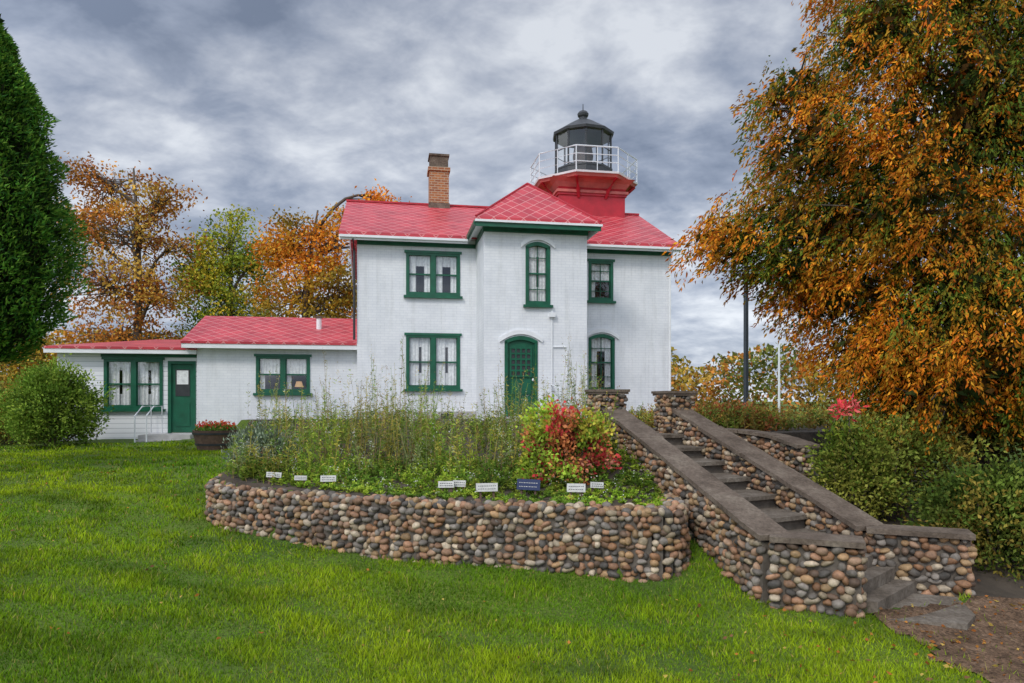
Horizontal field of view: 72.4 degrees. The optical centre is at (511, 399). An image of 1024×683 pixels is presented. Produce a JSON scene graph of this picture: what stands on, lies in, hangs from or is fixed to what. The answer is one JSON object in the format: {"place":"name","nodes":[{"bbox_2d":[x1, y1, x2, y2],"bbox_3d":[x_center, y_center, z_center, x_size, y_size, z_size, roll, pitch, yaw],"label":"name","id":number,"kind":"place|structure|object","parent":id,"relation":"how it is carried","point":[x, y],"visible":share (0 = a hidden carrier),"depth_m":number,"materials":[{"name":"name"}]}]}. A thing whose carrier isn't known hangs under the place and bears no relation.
{"place":"outdoors","nodes":[
{"label":"outdoors","id":0,"kind":"place"},
{"bbox_2d":[0,402,1023,682],"bbox_3d":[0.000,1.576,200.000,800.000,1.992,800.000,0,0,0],"label":"ground","id":1,"kind":"structure","parent":0,"point":[990,584],"depth_m":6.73,"materials":[{"name":"green plant"}]},
{"bbox_2d":[0,366,17,437],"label":"shrub","id":2,"kind":"object","parent":1,"relation":"on","point":[3,378],"visible":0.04,"depth_m":21.12,"materials":[{"name":"green plant"}]},
{"bbox_2d":[0,383,48,446],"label":"shrub","id":3,"kind":"object","parent":1,"relation":"on","point":[3,434],"visible":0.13,"depth_m":19.22,"materials":[{"name":"green plant"}]},
{"bbox_2d":[0,330,78,389],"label":"maple tree","id":4,"kind":"object","parent":1,"relation":"on","point":[13,368],"visible":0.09,"depth_m":29.55,"materials":[{"name":"orange plant"}]},
{"bbox_2d":[0,13,95,364],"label":"arborvitae tree","id":5,"kind":"object","parent":1,"relation":"on","point":[31,215],"visible":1,"depth_m":12.94,"materials":[{"name":"green plant"}]},
{"bbox_2d":[0,353,129,449],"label":"round shrub","id":6,"kind":"object","parent":1,"relation":"on","point":[43,392],"visible":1,"depth_m":17.90,"materials":[{"name":"green plant"}]},
{"bbox_2d":[50,151,216,349],"bbox_3d":[-17.493,-4.929,32.277,7.969,12.768,6.020,0,0,0],"label":"maple tree","id":7,"kind":"object","parent":1,"relation":"on","point":[153,292],"visible":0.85,"depth_m":31.72,"materials":[{"name":"orange plant"}]},
{"bbox_2d":[192,419,237,450],"bbox_3d":[-7.200,0.842,17.000,1.064,0.790,1.064,0,0,0],"label":"barrel planter","id":8,"kind":"object","parent":1,"relation":"on","point":[209,435],"visible":0.97,"depth_m":16.63,"materials":[{"name":"brown wood"}]},
{"bbox_2d":[165,204,286,338],"bbox_3d":[-13.223,-3.961,32.986,6.172,10.563,4.742,0,0,0],"label":"birch tree","id":9,"kind":"object","parent":1,"relation":"on","point":[220,271],"visible":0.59,"depth_m":32.34,"materials":[{"name":"green plant"}]},
{"bbox_2d":[220,417,299,468],"bbox_3d":[-3.838,0.745,10.669,1.185,1.019,1.332,0,0,0],"label":"sage shrub","id":10,"kind":"object","parent":1,"relation":"on","point":[257,432],"visible":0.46,"depth_m":10.55,"materials":[{"name":"green plant"}]},
{"bbox_2d":[266,472,281,483],"bbox_3d":[-3.170,1.081,9.333,0.204,0.252,0.047,0,0,-1],"label":"garden sign","id":11,"kind":"object","parent":1,"relation":"on","point":[276,475],"visible":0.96,"depth_m":9.32,"materials":[{"name":"white plastic"}]},
{"bbox_2d":[294,475,306,486],"bbox_3d":[-2.754,1.101,9.132,0.161,0.236,0.046,0,0,1],"label":"garden sign","id":12,"kind":"object","parent":1,"relation":"on","point":[298,478],"visible":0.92,"depth_m":9.12,"materials":[{"name":"white plastic"}]},
{"bbox_2d":[230,178,411,318],"bbox_3d":[-8.459,-4.149,30.921,7.812,10.982,5.130,0,0,0],"label":"oak tree","id":13,"kind":"object","parent":1,"relation":"on","point":[281,247],"visible":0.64,"depth_m":30.36,"materials":[{"name":"orange plant"}]},
{"bbox_2d":[320,475,335,484],"bbox_3d":[-2.367,1.098,9.033,0.201,0.255,0.048,0,0,-1],"label":"garden sign","id":14,"kind":"object","parent":1,"relation":"on","point":[327,478],"visible":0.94,"depth_m":9.02,"materials":[{"name":"white plastic"}]},
{"bbox_2d":[43,110,680,441],"bbox_3d":[-4.308,-4.635,23.167,18.862,13.270,10.650,0,0,-10],"label":"lighthouse","id":15,"kind":"object","parent":1,"relation":"on","point":[543,268],"visible":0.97,"depth_m":21.17,"materials":[{"name":"white paint"}]},
{"bbox_2d":[172,364,192,431],"bbox_3d":[-9.828,-0.054,20.909,0.622,2.034,0.040,0,0,-10],"label":"annex door","id":16,"kind":"structure","parent":15,"relation":"in","point":[175,399],"depth_m":20.89,"materials":[{"name":"green paint"}]},
{"bbox_2d":[175,403,189,425],"bbox_3d":[-9.823,0.433,20.881,0.402,0.700,0.022,0,0,-10],"label":"annex door panel","id":17,"kind":"structure","parent":15,"relation":"in","point":[182,410],"depth_m":20.87,"materials":[{"name":"green paint"}]},
{"bbox_2d":[101,242,614,408],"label":"window frames","id":18,"kind":"structure","parent":15,"relation":"in","point":[433,254],"depth_m":21.22,"materials":[{"name":"green paint"}]},
{"bbox_2d":[508,340,533,414],"bbox_3d":[0.247,-0.672,20.112,0.781,2.220,0.050,0,0,-10],"label":"door","id":19,"kind":"structure","parent":15,"relation":"in","point":[517,343],"depth_m":20.08,"materials":[{"name":"green paint"}]},
{"bbox_2d":[511,380,530,410],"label":"door panels","id":20,"kind":"structure","parent":15,"relation":"in","point":[524,385],"depth_m":20.07,"materials":[{"name":"green paint"}]},
{"bbox_2d":[267,387,559,444],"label":"garden perennials","id":21,"kind":"object","parent":1,"relation":"on","point":[381,418],"visible":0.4,"depth_m":15.00,"materials":[{"name":"green plant"}]},
{"bbox_2d":[227,336,619,478],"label":"garden perennials","id":22,"kind":"object","parent":1,"relation":"on","point":[435,444],"visible":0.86,"depth_m":10.85,"materials":[{"name":"green plant"}]},
{"bbox_2d":[224,437,666,506],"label":"groundcover plants","id":23,"kind":"object","parent":1,"relation":"on","point":[392,471],"visible":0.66,"depth_m":9.27,"materials":[{"name":"green plant"}]},
{"bbox_2d":[438,481,453,493],"bbox_3d":[-0.808,1.125,8.633,0.202,0.258,0.048,0,0,10],"label":"garden sign","id":24,"kind":"object","parent":1,"relation":"on","point":[445,484],"visible":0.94,"depth_m":8.62,"materials":[{"name":"white plastic"}]},
{"bbox_2d":[204,473,691,582],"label":"stones","id":25,"kind":"object","parent":1,"relation":"on","point":[672,506],"visible":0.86,"depth_m":7.84,"materials":[{"name":"beige stone"}]},
{"bbox_2d":[212,493,683,579],"bbox_3d":[-1.524,1.734,9.110,7.431,1.067,1.801,0,0,25],"label":"mortar","id":26,"kind":"object","parent":1,"relation":"on","point":[648,549],"visible":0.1,"depth_m":7.76,"materials":[{"name":"grey concrete"}]},
{"bbox_2d":[453,480,465,489],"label":"garden sign","id":27,"kind":"object","parent":1,"relation":"on","point":[461,483],"visible":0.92,"depth_m":8.66,"materials":[{"name":"white plastic"}]},
{"bbox_2d":[476,483,497,498],"bbox_3d":[-0.301,1.130,8.384,0.262,0.278,0.050,0,0,0],"label":"garden sign","id":28,"kind":"object","parent":1,"relation":"on","point":[485,487],"visible":0.95,"depth_m":8.37,"materials":[{"name":"white plastic"}]},
{"bbox_2d":[0,308,1007,413],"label":"distant trees","id":29,"kind":"object","parent":1,"relation":"on","point":[678,383],"visible":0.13,"depth_m":64.75,"materials":[{"name":"green plant"}]},
{"bbox_2d":[517,479,539,494],"bbox_3d":[0.200,1.103,8.435,0.285,0.311,0.053,0,0,4],"label":"garden sign","id":30,"kind":"object","parent":1,"relation":"on","point":[528,484],"visible":0.97,"depth_m":8.42,"materials":[{"name":"blue wood"}]},
{"bbox_2d":[510,393,621,484],"bbox_3d":[0.707,0.542,9.246,1.457,1.275,1.526,0,0,0],"label":"hydrangea shrub","id":31,"kind":"object","parent":1,"relation":"on","point":[570,440],"visible":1,"depth_m":9.04,"materials":[{"name":"green plant"}]},
{"bbox_2d":[567,483,585,496],"bbox_3d":[0.761,1.124,8.283,0.221,0.275,0.050,0,0,13],"label":"garden sign","id":32,"kind":"object","parent":1,"relation":"on","point":[571,488],"visible":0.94,"depth_m":8.27,"materials":[{"name":"white plastic"}]},
{"bbox_2d":[590,482,603,494],"bbox_3d":[1.022,1.108,8.433,0.164,0.251,0.047,0,0,-8],"label":"garden sign","id":33,"kind":"object","parent":1,"relation":"on","point":[599,485],"visible":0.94,"depth_m":8.42,"materials":[{"name":"white plastic"}]},
{"bbox_2d":[692,395,789,430],"bbox_3d":[4.198,0.434,13.615,2.306,1.122,1.779,0,0,0],"label":"barberry shrub","id":34,"kind":"object","parent":1,"relation":"on","point":[723,409],"visible":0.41,"depth_m":13.27,"materials":[{"name":"green plant"}]},
{"bbox_2d":[628,398,853,430],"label":"grassy plants","id":35,"kind":"object","parent":1,"relation":"on","point":[808,422],"visible":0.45,"depth_m":14.10,"materials":[{"name":"green plant"}]},
{"bbox_2d":[743,255,748,408],"bbox_3d":[4.847,-1.250,14.500,0.200,4.900,0.190,0,0,0],"label":"utility pole","id":36,"kind":"object","parent":1,"relation":"on","point":[746,363],"visible":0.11,"depth_m":14.46,"materials":[{"name":"paint"}]},
{"bbox_2d":[734,433,815,478],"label":"stones","id":37,"kind":"object","parent":1,"relation":"on","point":[790,453],"visible":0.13,"depth_m":10.52,"materials":[{"name":"beige stone"}]},
{"bbox_2d":[726,428,819,448],"bbox_3d":[3.882,0.584,11.130,0.649,0.237,2.219,0,0,-32],"label":"cap","id":38,"kind":"object","parent":37,"relation":"on","point":[793,441],"visible":0.77,"depth_m":10.76,"materials":[{"name":"stone"}]},
{"bbox_2d":[739,435,813,480],"bbox_3d":[3.871,1.275,11.129,0.480,1.450,2.110,0,0,-33],"label":"mortar","id":39,"kind":"object","parent":1,"relation":"on","point":[769,440],"visible":0.1,"depth_m":10.57,"materials":[{"name":"grey concrete"}]},
{"bbox_2d":[777,330,780,411],"bbox_3d":[14.494,-1.260,38.000,0.185,5.120,0.185,0,0,-22],"label":"flagpole","id":40,"kind":"object","parent":1,"relation":"on","point":[779,371],"visible":0.66,"depth_m":37.95,"materials":[{"name":"white metal"}]},
{"bbox_2d":[591,395,970,613],"bbox_3d":[2.693,1.185,8.965,2.317,2.530,5.156,0,0,-24],"label":"mortar","id":41,"kind":"object","parent":1,"relation":"on","point":[765,565],"visible":0.14,"depth_m":7.09,"materials":[{"name":"grey concrete"}]},
{"bbox_2d":[584,389,975,548],"bbox_3d":[2.701,0.616,8.976,2.446,1.562,5.312,0,0,-23],"label":"cap","id":42,"kind":"object","parent":41,"relation":"on","point":[751,519],"visible":0.96,"depth_m":8.04,"materials":[{"name":"concrete"}]},
{"bbox_2d":[586,394,977,617],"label":"stones","id":43,"kind":"object","parent":1,"relation":"on","point":[733,560],"visible":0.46,"depth_m":7.21,"materials":[{"name":"beige stone"}]},
{"bbox_2d":[656,431,974,629],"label":"stone stairs","id":44,"kind":"structure","parent":1,"relation":"on","point":[883,588],"depth_m":7.09,"materials":[{"name":"grey stone"}]},
{"bbox_2d":[661,0,1023,485],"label":"tree","id":45,"kind":"object","parent":1,"relation":"on","point":[961,288],"visible":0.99,"depth_m":9.53,"materials":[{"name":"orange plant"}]},
{"bbox_2d":[811,392,884,501],"bbox_3d":[4.286,0.772,9.026,0.794,1.757,0.782,0,0,-34],"label":"red flower plant","id":46,"kind":"object","parent":1,"relation":"on","point":[847,408],"visible":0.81,"depth_m":8.96,"materials":[{"name":"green plant"}]},
{"bbox_2d":[802,410,913,520],"bbox_3d":[4.384,0.973,9.121,1.556,1.692,1.286,0,0,0],"label":"evergreen shrub","id":47,"kind":"object","parent":1,"relation":"on","point":[840,473],"visible":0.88,"depth_m":8.87,"materials":[{"name":"green plant"}]},
{"bbox_2d":[808,396,1007,520],"bbox_3d":[5.232,0.862,9.572,2.497,1.851,2.286,0,0,0],"label":"evergreen shrub","id":48,"kind":"object","parent":1,"relation":"on","point":[904,433],"visible":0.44,"depth_m":9.23,"materials":[{"name":"green plant"}]},
{"bbox_2d":[884,447,1023,587],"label":"evergreen shrub","id":49,"kind":"object","parent":1,"relation":"on","point":[1002,529],"visible":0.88,"depth_m":7.74,"materials":[{"name":"green plant"}]},
{"bbox_2d":[902,350,1023,469],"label":"evergreen shrub","id":50,"kind":"object","parent":1,"relation":"on","point":[1013,445],"visible":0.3,"depth_m":9.52,"materials":[{"name":"green plant"}]},
{"bbox_2d":[1004,442,1023,554],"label":"evergreen shrub","id":51,"kind":"object","parent":1,"relation":"on","point":[1005,444],"visible":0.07,"depth_m":8.42,"materials":[{"name":"green plant"}]},
{"bbox_2d":[0,0,1023,401],"label":"sky","id":52,"kind":"structure","parent":0,"point":[262,105],"materials":[{"name":"grey"}]},
{"bbox_2d":[865,595,1023,682],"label":"dirt path","id":53,"kind":"structure","parent":0,"point":[1013,617],"depth_m":6.03,"materials":[{"name":"soil"},{"name":"stone"}]},
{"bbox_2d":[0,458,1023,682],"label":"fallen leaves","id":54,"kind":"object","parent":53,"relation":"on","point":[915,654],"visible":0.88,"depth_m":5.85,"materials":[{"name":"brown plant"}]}
]}

